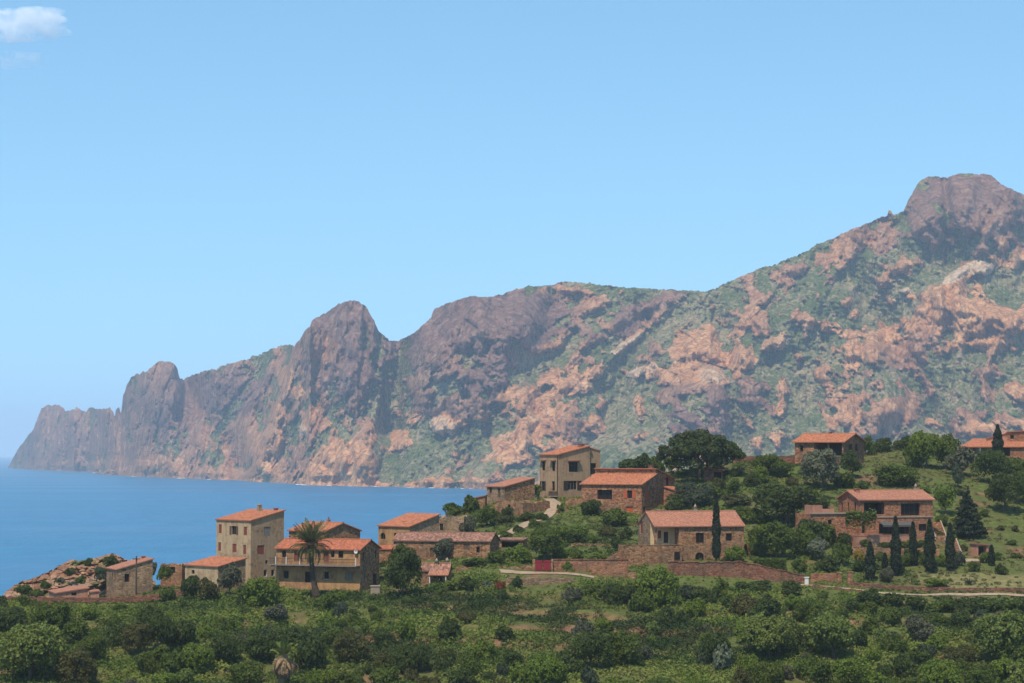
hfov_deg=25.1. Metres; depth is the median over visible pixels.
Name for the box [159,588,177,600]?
bush
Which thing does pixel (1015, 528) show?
shrub
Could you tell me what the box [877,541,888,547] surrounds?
bush
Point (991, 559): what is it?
cypress
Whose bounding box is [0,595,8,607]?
bush
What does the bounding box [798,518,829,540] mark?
leafy tree
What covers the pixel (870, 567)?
cypress
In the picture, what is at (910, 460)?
bush
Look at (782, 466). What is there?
leafy tree
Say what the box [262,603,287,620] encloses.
bush
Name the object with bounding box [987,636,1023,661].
bush
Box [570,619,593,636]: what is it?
bush
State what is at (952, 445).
leafy tree
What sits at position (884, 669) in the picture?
bush
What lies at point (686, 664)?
undergrowth
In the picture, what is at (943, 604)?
bush
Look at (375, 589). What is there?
white box
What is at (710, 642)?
bush
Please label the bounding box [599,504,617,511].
terrace wall
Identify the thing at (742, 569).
garden wall
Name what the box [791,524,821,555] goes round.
bush
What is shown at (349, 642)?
bush
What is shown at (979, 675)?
bush
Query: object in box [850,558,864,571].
bush
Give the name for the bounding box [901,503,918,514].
window
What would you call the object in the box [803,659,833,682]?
leafy tree
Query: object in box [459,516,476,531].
bush
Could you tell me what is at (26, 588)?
bush
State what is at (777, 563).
hedge
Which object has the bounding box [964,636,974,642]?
shrub
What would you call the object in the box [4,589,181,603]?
boundary wall
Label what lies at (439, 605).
bush
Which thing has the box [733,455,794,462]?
garden wall
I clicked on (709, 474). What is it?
tool hut
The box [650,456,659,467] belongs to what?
leafy tree
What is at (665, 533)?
door
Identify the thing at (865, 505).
window
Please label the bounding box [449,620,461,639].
shrub
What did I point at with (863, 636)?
bush
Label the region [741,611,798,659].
leafy tree
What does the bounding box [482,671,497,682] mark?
bush
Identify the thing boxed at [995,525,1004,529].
shrub
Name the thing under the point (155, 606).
bush
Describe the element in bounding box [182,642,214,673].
bush
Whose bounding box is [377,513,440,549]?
hillside house
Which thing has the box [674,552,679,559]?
window
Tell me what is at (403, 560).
leafy tree
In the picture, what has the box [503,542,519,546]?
doorway
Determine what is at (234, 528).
window
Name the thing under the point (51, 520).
sea
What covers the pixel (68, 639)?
bush
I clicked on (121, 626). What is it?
bush
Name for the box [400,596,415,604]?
bush
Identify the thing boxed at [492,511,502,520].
shrub
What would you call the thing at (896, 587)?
roadside wall
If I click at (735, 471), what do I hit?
shrub
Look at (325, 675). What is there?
bush
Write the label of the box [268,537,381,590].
balcony house
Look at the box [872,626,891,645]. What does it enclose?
bush
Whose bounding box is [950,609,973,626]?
bush
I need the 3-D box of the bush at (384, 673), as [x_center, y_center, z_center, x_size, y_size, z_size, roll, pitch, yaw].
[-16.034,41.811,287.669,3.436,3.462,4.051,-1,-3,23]
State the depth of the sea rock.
4310.65 m
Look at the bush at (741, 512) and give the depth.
386.46 m
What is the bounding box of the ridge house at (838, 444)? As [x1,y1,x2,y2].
[791,432,866,463]
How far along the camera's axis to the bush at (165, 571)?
358.17 m
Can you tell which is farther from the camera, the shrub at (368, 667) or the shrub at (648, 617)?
the shrub at (648, 617)
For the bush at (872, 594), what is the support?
on the hillside terrain
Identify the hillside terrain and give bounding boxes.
[0,450,1023,682]
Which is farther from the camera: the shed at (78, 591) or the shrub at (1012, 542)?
the shrub at (1012, 542)
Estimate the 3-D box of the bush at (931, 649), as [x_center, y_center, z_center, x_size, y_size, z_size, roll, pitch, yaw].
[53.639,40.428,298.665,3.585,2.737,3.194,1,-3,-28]
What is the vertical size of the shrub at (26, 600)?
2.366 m
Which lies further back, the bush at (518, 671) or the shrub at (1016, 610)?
the shrub at (1016, 610)
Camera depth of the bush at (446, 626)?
310.06 m
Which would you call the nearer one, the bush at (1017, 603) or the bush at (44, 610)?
the bush at (44, 610)
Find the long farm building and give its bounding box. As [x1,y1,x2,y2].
[392,531,499,560]
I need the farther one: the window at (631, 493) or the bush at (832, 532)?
the window at (631, 493)
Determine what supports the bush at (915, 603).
on the hillside terrain
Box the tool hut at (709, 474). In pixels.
[703,467,727,481]
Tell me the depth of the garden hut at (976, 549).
370.75 m
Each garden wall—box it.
[455,565,532,571]
[553,559,627,572]
[566,498,581,505]
[668,561,805,582]
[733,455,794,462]
[811,573,836,582]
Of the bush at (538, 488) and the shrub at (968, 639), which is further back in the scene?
the bush at (538, 488)
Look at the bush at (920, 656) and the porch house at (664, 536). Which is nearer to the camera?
the bush at (920, 656)
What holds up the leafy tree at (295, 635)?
on the hillside terrain
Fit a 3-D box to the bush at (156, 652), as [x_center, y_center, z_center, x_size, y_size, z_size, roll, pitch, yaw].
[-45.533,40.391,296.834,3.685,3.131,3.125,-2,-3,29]
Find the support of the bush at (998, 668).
on the hillside terrain
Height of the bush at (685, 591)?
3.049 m
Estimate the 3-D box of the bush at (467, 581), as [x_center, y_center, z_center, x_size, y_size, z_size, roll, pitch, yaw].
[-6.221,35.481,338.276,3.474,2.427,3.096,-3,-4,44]
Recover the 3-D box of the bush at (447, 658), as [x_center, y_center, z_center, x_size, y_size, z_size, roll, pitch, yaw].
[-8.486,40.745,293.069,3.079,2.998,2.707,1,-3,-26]
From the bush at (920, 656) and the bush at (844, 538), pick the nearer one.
the bush at (920, 656)
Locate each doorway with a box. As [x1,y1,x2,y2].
[305,571,310,581]
[373,573,375,584]
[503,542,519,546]
[591,463,594,473]
[714,472,720,478]
[978,546,982,555]
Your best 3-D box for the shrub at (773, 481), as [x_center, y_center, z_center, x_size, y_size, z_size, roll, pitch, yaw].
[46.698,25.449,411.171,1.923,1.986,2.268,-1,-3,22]
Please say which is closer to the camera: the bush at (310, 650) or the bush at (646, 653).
the bush at (310, 650)
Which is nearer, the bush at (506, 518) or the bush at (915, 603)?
the bush at (915, 603)
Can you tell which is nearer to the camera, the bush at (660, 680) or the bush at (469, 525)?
the bush at (660, 680)
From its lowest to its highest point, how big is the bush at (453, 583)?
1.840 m
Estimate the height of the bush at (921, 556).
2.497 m
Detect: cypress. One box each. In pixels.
[711,493,721,560]
[864,541,876,579]
[881,553,888,569]
[889,516,902,575]
[908,521,917,565]
[923,518,936,572]
[944,522,955,570]
[987,544,995,565]
[991,424,1004,453]
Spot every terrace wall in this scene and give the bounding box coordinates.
[571,543,609,546]
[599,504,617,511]
[745,543,755,554]
[852,546,939,556]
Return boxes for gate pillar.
[837,572,841,583]
[846,571,852,584]
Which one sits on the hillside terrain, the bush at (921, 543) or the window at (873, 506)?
the bush at (921, 543)
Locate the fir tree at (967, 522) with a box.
[952,486,988,536]
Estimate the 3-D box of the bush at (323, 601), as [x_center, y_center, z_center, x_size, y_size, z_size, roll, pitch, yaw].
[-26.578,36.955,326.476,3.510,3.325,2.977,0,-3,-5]
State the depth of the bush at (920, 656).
293.34 m
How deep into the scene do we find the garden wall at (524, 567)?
351.05 m
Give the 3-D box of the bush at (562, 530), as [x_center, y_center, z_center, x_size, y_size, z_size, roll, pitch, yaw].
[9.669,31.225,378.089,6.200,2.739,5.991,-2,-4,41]
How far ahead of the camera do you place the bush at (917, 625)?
310.29 m
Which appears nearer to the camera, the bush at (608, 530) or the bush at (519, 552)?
the bush at (519, 552)
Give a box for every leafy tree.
[0,619,70,681]
[75,634,109,660]
[121,622,152,654]
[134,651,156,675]
[144,613,176,645]
[180,575,199,599]
[196,577,219,599]
[217,561,242,595]
[244,632,273,659]
[266,625,310,648]
[383,543,422,595]
[432,538,453,559]
[476,504,495,523]
[528,526,563,559]
[569,630,614,666]
[618,458,643,467]
[631,452,650,467]
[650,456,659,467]
[663,457,678,471]
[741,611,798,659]
[750,453,778,470]
[750,483,821,523]
[752,520,798,557]
[753,465,768,481]
[771,458,794,477]
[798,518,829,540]
[799,447,840,487]
[801,612,859,658]
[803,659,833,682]
[806,537,828,558]
[831,541,852,563]
[831,655,871,682]
[839,449,862,477]
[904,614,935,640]
[907,430,946,467]
[933,484,955,513]
[935,433,961,469]
[942,446,975,470]
[951,464,964,486]
[969,610,1023,654]
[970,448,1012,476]
[984,471,1023,511]
[1004,457,1023,473]
[1015,470,1023,497]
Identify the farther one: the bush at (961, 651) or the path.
the path
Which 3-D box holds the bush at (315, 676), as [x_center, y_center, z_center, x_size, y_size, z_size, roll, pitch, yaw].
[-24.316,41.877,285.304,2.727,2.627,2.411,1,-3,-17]
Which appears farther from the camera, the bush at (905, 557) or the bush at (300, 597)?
the bush at (905, 557)
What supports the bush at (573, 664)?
on the hillside terrain
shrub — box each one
[19,596,30,606]
[40,580,50,588]
[53,577,65,584]
[64,567,74,574]
[74,575,85,583]
[83,558,92,565]
[153,562,156,575]
[179,600,189,607]
[238,634,246,641]
[284,678,293,682]
[335,618,349,627]
[345,609,357,618]
[361,623,372,633]
[362,664,372,673]
[368,605,377,613]
[370,609,383,622]
[382,618,392,624]
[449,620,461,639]
[482,580,491,588]
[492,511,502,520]
[494,580,505,588]
[501,506,513,515]
[508,585,515,592]
[509,576,522,587]
[512,525,525,532]
[528,518,540,524]
[535,512,545,519]
[540,514,548,520]
[556,504,564,511]
[587,534,598,543]
[610,536,622,547]
[642,615,652,623]
[648,635,656,641]
[698,631,710,640]
[701,624,713,632]
[712,477,725,488]
[730,468,741,476]
[768,479,779,486]
[795,649,806,658]
[816,590,828,598]
[853,549,864,559]
[875,551,882,560]
[922,484,930,492]
[936,530,944,535]
[952,627,960,633]
[955,489,963,495]
[955,551,965,565]
[960,544,967,550]
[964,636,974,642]
[973,609,984,617]
[978,552,987,562]
[979,509,989,516]
[994,563,1008,574]
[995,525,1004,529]
[995,552,1002,560]
[1007,540,1017,545]
[1010,552,1023,558]
[1010,608,1020,614]
[1011,525,1018,531]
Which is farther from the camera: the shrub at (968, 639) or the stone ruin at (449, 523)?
the stone ruin at (449, 523)
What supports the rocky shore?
in the sea
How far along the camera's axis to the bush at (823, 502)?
392.98 m
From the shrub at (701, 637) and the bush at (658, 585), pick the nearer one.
the shrub at (701, 637)
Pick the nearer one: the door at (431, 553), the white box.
the white box
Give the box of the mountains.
[8,173,1023,488]
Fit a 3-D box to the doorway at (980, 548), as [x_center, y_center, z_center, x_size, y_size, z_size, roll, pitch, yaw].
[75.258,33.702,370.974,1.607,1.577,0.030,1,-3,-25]
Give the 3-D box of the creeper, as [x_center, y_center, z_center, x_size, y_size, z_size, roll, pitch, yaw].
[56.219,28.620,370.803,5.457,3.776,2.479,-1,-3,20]
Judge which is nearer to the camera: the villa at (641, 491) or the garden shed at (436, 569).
the garden shed at (436, 569)
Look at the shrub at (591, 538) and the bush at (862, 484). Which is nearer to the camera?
the shrub at (591, 538)
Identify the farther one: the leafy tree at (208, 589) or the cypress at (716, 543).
the cypress at (716, 543)
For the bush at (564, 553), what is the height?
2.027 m
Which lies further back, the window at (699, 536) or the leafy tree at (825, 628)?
the window at (699, 536)
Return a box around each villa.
[579,465,681,514]
[795,483,935,546]
[961,431,1023,458]
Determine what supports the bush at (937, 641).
on the hillside terrain
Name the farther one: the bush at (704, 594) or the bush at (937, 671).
the bush at (704, 594)
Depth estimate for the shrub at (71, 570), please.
372.22 m
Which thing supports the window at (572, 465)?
in the tall house at (566, 471)
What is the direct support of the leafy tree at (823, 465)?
on the hillside terrain
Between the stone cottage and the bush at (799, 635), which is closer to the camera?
the bush at (799, 635)
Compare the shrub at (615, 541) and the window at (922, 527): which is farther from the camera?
the window at (922, 527)
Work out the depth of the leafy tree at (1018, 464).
425.02 m
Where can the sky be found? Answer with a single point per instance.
(192, 185)
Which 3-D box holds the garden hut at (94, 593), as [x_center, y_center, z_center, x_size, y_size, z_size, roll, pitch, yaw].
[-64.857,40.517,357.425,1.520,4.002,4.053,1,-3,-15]
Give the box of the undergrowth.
[0,448,1023,682]
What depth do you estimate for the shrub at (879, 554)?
363.34 m
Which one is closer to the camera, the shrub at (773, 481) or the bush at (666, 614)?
the bush at (666, 614)
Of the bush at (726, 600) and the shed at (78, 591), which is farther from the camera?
the shed at (78, 591)
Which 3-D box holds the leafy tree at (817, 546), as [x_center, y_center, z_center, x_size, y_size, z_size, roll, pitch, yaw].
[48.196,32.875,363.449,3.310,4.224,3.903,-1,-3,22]
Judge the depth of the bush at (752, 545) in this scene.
365.50 m
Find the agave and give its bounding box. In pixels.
[964,578,972,584]
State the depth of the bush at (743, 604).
322.19 m
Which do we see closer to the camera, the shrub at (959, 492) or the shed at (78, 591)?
the shed at (78, 591)
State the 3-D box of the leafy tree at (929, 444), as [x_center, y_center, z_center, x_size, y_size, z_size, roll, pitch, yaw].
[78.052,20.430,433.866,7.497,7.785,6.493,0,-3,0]
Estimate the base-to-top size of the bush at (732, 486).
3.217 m
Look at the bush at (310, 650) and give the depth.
293.95 m
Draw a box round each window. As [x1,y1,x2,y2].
[124,574,128,581]
[229,526,237,534]
[284,571,288,578]
[324,571,328,578]
[540,481,545,490]
[564,481,581,489]
[569,462,576,471]
[598,490,611,498]
[624,490,634,497]
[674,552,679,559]
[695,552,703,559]
[696,533,703,542]
[726,533,731,540]
[864,504,867,511]
[871,504,877,512]
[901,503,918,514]
[919,524,925,530]
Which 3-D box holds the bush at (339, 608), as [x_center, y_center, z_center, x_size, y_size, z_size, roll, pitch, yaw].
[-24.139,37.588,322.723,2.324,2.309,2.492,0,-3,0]
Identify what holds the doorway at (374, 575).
in the balcony house at (350, 564)
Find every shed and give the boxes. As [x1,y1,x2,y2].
[48,585,89,597]
[183,556,246,590]
[379,545,393,562]
[420,558,452,586]
[465,495,487,513]
[500,537,527,547]
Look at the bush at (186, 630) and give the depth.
305.92 m
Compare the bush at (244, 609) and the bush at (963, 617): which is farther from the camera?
the bush at (244, 609)
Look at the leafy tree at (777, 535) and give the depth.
362.28 m
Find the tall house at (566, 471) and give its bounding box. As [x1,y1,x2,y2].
[538,444,600,497]
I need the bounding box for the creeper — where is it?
[845,508,876,530]
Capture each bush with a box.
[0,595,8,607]
[0,606,30,631]
[11,595,24,602]
[14,584,32,594]
[29,588,43,596]
[29,599,40,609]
[29,600,72,629]
[54,648,97,682]
[59,633,76,646]
[62,618,88,641]
[80,606,99,619]
[90,627,102,636]
[94,566,106,579]
[102,555,119,566]
[102,627,121,648]
[108,614,120,627]
[110,603,128,610]
[118,623,129,633]
[124,679,136,682]
[131,604,163,624]
[147,643,169,663]
[151,671,178,682]
[152,603,160,609]
[156,564,172,579]
[158,648,185,672]
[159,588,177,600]
[166,610,179,617]
[166,619,196,646]
[175,668,193,682]
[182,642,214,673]
[195,625,214,639]
[209,633,243,663]
[215,617,234,632]
[225,659,265,682]
[235,584,250,604]
[238,605,251,613]
[243,576,282,607]
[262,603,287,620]
[263,626,274,635]
[273,648,301,670]
[294,595,305,600]
[295,634,326,671]
[305,669,322,682]
[312,591,336,612]
[319,667,339,682]
[323,627,340,644]
[325,670,363,682]
[331,602,347,617]
[332,626,370,663]
[335,592,346,600]
[347,614,363,625]
[354,669,364,678]
[369,662,399,682]
[373,628,395,648]
[373,651,391,668]
[390,641,429,671]
[395,616,416,639]
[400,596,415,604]
[403,667,418,682]
[415,675,439,682]
[432,603,445,610]
[434,588,446,594]
[434,650,455,671]
[437,614,457,640]
[442,502,464,516]
[445,579,461,590]
[448,667,478,682]
[455,610,477,622]
[458,575,480,589]
[458,654,483,675]
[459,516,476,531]
[461,558,487,566]
[462,494,479,512]
[471,637,496,659]
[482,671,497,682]
[485,549,506,563]
[491,680,507,682]
[495,625,515,640]
[496,515,513,523]
[496,663,509,676]
[497,589,510,602]
[499,530,512,536]
[503,649,523,666]
[505,543,533,562]
[508,662,527,682]
[516,511,534,520]
[525,654,568,682]
[535,483,541,496]
[551,611,567,619]
[552,524,589,539]
[552,548,568,558]
[554,650,584,672]
[561,561,572,570]
[561,586,582,602]
[565,530,587,542]
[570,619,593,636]
[571,550,583,558]
[571,633,579,646]
[580,499,602,514]
[580,665,599,682]
[581,585,592,594]
[587,552,608,558]
[587,584,607,597]
[593,616,612,632]
[599,525,617,536]
[600,507,628,525]
[600,678,635,682]
[601,582,637,606]
[604,629,642,666]
[616,526,632,540]
[627,591,655,612]
[630,641,651,661]
[633,564,681,608]
[644,676,677,682]
[645,620,660,634]
[654,460,665,470]
[654,606,674,628]
[665,493,684,510]
[671,631,685,638]
[674,481,714,506]
[674,609,691,625]
[679,584,695,600]
[680,677,713,682]
[684,597,705,617]
[690,586,717,602]
[695,644,711,664]
[697,630,737,666]
[707,483,724,498]
[710,641,733,671]
[713,578,728,598]
[720,494,751,505]
[720,593,733,610]
[723,545,746,560]
[724,478,740,494]
[729,666,753,682]
[730,506,759,520]
[731,592,757,617]
[733,618,751,643]
[734,581,751,592]
[739,654,760,673]
[743,473,762,486]
[746,507,768,522]
[748,529,767,555]
[748,592,781,617]
[749,580,771,594]
[751,660,785,682]
[781,579,801,596]
[783,593,801,609]
[783,665,793,679]
[785,476,797,485]
[788,623,809,645]
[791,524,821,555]
[791,559,807,571]
[792,599,822,621]
[793,654,818,678]
[813,555,838,572]
[816,521,836,545]
[817,497,829,507]
[830,471,856,487]
[830,607,848,617]
[835,532,850,545]
[846,598,859,613]
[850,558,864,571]
[852,626,867,646]
[853,480,870,489]
[856,587,881,604]
[858,600,877,616]
[860,539,872,546]
[861,616,880,634]
[863,669,887,682]
[864,435,876,454]
[864,648,882,661]
[872,463,920,486]
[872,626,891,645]
[873,664,893,676]
[874,437,891,452]
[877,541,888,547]
[878,566,893,581]
[878,639,892,653]
[879,592,905,607]
[880,606,901,624]
[888,634,909,653]
[891,435,909,449]
[892,653,918,678]
[896,677,918,682]
[901,540,908,547]
[901,553,911,565]
[902,445,925,467]
[903,651,913,661]
[904,596,927,610]
[909,648,936,664]
[912,643,937,655]
[916,550,924,564]
[917,540,924,547]
[917,656,961,682]
[923,578,949,586]
[924,598,954,612]
[926,633,948,651]
[929,612,951,624]
[935,514,948,525]
[935,554,945,566]
[941,644,976,662]
[949,598,978,611]
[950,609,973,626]
[956,658,971,672]
[963,668,994,682]
[967,561,980,571]
[978,600,1006,612]
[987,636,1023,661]
[989,656,1012,678]
[1002,598,1023,610]
[1006,658,1023,682]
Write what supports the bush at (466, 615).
on the hillside terrain
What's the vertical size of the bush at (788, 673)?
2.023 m
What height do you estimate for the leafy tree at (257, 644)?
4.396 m
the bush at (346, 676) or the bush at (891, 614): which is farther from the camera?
the bush at (891, 614)
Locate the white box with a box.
[370,585,380,593]
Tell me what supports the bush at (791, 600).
on the hillside terrain
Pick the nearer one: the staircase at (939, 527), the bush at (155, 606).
the bush at (155, 606)
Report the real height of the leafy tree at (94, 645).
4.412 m
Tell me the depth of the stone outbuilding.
365.13 m
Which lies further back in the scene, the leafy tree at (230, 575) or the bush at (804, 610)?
the leafy tree at (230, 575)
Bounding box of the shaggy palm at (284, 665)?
[270,638,298,682]
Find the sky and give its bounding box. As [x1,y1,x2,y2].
[0,0,1023,456]
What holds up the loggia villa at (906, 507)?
on the hillside terrain
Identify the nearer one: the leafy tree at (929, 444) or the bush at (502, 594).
the bush at (502, 594)
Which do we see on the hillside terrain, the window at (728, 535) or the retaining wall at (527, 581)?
the retaining wall at (527, 581)
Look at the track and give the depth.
402.39 m
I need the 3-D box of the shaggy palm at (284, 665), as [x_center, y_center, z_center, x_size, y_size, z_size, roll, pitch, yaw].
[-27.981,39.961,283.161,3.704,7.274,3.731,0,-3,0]
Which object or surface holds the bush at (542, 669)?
on the hillside terrain
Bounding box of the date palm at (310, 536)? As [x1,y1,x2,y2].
[288,518,332,596]
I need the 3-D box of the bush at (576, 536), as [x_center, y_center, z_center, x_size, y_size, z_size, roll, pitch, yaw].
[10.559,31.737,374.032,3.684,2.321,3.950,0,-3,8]
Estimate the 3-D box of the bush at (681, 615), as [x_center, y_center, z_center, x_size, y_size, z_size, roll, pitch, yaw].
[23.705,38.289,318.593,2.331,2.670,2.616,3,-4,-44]
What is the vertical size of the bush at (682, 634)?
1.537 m
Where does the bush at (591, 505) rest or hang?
on the hillside terrain
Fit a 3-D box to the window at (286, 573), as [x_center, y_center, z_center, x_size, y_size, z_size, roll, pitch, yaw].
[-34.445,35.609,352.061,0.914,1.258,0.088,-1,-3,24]
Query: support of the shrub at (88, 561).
on the rocky shore
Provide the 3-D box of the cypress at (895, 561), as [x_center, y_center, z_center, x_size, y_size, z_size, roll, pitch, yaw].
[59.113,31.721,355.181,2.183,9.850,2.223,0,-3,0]
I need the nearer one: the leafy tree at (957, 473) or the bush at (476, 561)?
the bush at (476, 561)
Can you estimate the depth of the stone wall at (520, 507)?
402.46 m
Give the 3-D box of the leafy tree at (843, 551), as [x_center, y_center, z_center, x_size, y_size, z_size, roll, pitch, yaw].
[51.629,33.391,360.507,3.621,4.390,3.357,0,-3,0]
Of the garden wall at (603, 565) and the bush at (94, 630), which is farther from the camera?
the garden wall at (603, 565)
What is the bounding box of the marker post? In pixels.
[804,577,808,583]
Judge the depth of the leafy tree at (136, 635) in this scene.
301.90 m
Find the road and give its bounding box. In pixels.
[801,584,1023,595]
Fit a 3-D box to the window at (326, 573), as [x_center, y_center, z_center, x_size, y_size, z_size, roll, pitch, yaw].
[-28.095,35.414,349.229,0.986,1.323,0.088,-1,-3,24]
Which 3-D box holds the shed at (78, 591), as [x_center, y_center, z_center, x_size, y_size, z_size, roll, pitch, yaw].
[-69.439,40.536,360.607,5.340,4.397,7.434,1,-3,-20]
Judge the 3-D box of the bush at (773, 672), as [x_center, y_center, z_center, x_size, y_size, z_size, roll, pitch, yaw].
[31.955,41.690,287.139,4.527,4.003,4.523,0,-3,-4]
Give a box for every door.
[324,551,328,561]
[430,548,433,556]
[626,506,632,512]
[664,532,667,542]
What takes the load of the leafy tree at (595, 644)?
on the hillside terrain
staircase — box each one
[933,520,945,542]
[944,538,962,553]
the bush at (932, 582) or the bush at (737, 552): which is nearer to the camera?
the bush at (932, 582)
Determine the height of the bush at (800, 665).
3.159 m
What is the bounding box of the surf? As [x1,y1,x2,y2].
[94,472,469,488]
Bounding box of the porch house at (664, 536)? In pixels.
[607,504,744,565]
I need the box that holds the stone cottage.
[485,477,536,503]
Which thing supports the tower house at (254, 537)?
on the hillside terrain
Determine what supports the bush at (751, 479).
on the hillside terrain
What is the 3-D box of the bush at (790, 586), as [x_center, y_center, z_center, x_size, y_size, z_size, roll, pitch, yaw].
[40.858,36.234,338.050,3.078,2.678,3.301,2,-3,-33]
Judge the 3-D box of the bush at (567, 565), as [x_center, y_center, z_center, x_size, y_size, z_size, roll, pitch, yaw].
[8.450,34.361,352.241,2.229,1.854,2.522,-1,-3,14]
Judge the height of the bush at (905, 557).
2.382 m
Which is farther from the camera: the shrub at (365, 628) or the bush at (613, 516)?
the bush at (613, 516)
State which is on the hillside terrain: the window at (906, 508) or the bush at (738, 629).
the bush at (738, 629)
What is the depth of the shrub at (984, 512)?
395.14 m
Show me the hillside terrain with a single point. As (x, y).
(978, 499)
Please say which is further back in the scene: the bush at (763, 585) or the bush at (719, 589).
the bush at (763, 585)
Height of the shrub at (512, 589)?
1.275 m
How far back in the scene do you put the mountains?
2871.79 m
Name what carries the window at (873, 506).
in the loggia villa at (906, 507)
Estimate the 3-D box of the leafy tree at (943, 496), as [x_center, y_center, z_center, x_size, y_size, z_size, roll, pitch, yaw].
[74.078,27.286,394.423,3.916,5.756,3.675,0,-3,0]
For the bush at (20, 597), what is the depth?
340.86 m
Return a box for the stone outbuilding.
[160,563,185,587]
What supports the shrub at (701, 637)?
on the hillside terrain
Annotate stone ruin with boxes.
[439,515,468,531]
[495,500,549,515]
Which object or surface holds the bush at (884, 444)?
on the hillside terrain
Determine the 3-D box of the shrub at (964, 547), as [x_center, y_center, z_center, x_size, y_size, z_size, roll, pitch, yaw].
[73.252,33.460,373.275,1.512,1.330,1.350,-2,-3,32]
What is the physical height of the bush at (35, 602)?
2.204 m
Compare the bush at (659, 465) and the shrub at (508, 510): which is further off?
the bush at (659, 465)
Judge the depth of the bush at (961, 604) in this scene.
328.26 m
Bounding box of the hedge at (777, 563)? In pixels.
[753,557,786,569]
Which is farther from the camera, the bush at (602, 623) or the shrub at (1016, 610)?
the shrub at (1016, 610)
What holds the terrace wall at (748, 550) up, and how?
on the hillside terrain
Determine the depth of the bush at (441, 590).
337.20 m
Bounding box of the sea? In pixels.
[0,457,539,595]
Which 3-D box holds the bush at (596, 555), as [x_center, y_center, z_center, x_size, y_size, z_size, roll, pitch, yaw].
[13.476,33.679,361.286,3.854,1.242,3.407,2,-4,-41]
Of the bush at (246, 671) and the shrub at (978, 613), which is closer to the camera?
the bush at (246, 671)
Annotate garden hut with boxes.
[88,589,99,597]
[968,543,990,556]
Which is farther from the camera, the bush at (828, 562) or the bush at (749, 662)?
the bush at (828, 562)
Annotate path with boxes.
[942,558,985,564]
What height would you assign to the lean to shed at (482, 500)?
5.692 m
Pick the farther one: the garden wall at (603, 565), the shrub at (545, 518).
the shrub at (545, 518)
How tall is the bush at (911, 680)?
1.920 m
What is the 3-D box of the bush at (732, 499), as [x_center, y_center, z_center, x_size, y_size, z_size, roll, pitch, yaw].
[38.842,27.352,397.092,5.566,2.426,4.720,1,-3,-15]
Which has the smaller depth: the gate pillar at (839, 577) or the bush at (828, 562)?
the gate pillar at (839, 577)
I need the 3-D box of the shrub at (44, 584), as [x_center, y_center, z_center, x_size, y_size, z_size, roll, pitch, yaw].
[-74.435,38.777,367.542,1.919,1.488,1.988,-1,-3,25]
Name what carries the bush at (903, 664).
on the hillside terrain
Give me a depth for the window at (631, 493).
400.47 m
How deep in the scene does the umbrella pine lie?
420.47 m
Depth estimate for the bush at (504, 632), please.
308.68 m
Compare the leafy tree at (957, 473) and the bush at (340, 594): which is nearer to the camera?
the bush at (340, 594)
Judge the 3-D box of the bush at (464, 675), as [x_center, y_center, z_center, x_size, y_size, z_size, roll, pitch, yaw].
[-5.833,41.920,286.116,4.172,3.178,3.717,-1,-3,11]
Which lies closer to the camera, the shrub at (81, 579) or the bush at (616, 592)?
the bush at (616, 592)
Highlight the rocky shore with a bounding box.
[3,553,155,596]
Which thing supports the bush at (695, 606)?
on the hillside terrain
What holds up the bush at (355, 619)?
on the hillside terrain
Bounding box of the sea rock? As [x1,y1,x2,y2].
[101,469,117,474]
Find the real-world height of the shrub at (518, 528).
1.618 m
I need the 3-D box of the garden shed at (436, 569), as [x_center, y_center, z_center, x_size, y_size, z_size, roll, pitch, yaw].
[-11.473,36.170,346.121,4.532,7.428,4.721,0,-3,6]
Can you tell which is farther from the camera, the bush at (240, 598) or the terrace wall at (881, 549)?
the terrace wall at (881, 549)
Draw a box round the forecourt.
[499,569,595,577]
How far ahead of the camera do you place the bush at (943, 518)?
388.06 m
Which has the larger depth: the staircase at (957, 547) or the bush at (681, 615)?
the staircase at (957, 547)
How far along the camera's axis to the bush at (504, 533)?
375.23 m
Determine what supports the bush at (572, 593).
on the hillside terrain
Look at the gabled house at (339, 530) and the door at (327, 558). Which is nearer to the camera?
the door at (327, 558)
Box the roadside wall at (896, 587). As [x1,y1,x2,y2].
[851,582,1023,591]
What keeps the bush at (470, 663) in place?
on the hillside terrain
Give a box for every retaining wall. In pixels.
[506,577,573,585]
[590,572,635,578]
[811,585,861,591]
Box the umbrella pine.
[655,428,746,477]
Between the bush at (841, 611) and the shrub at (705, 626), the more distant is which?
the bush at (841, 611)
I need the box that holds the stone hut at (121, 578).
[105,556,153,597]
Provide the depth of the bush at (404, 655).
291.66 m
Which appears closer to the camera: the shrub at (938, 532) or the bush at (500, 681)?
the bush at (500, 681)
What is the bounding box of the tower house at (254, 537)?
[215,504,285,585]
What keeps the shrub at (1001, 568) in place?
on the hillside terrain
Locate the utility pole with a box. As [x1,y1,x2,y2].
[132,556,139,594]
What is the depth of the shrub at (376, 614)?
320.12 m
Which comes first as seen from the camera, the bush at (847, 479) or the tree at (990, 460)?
the bush at (847, 479)
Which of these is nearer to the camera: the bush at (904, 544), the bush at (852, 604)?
the bush at (852, 604)
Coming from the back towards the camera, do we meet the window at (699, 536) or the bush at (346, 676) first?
the window at (699, 536)
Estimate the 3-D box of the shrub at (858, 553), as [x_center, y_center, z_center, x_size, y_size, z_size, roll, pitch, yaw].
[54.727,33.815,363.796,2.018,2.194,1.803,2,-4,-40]
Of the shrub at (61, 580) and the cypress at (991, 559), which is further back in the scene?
the shrub at (61, 580)
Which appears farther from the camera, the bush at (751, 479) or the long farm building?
the bush at (751, 479)
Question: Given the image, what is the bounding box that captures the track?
[498,498,560,536]
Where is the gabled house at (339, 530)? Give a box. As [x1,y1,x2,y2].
[287,517,361,538]
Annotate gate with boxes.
[532,559,552,570]

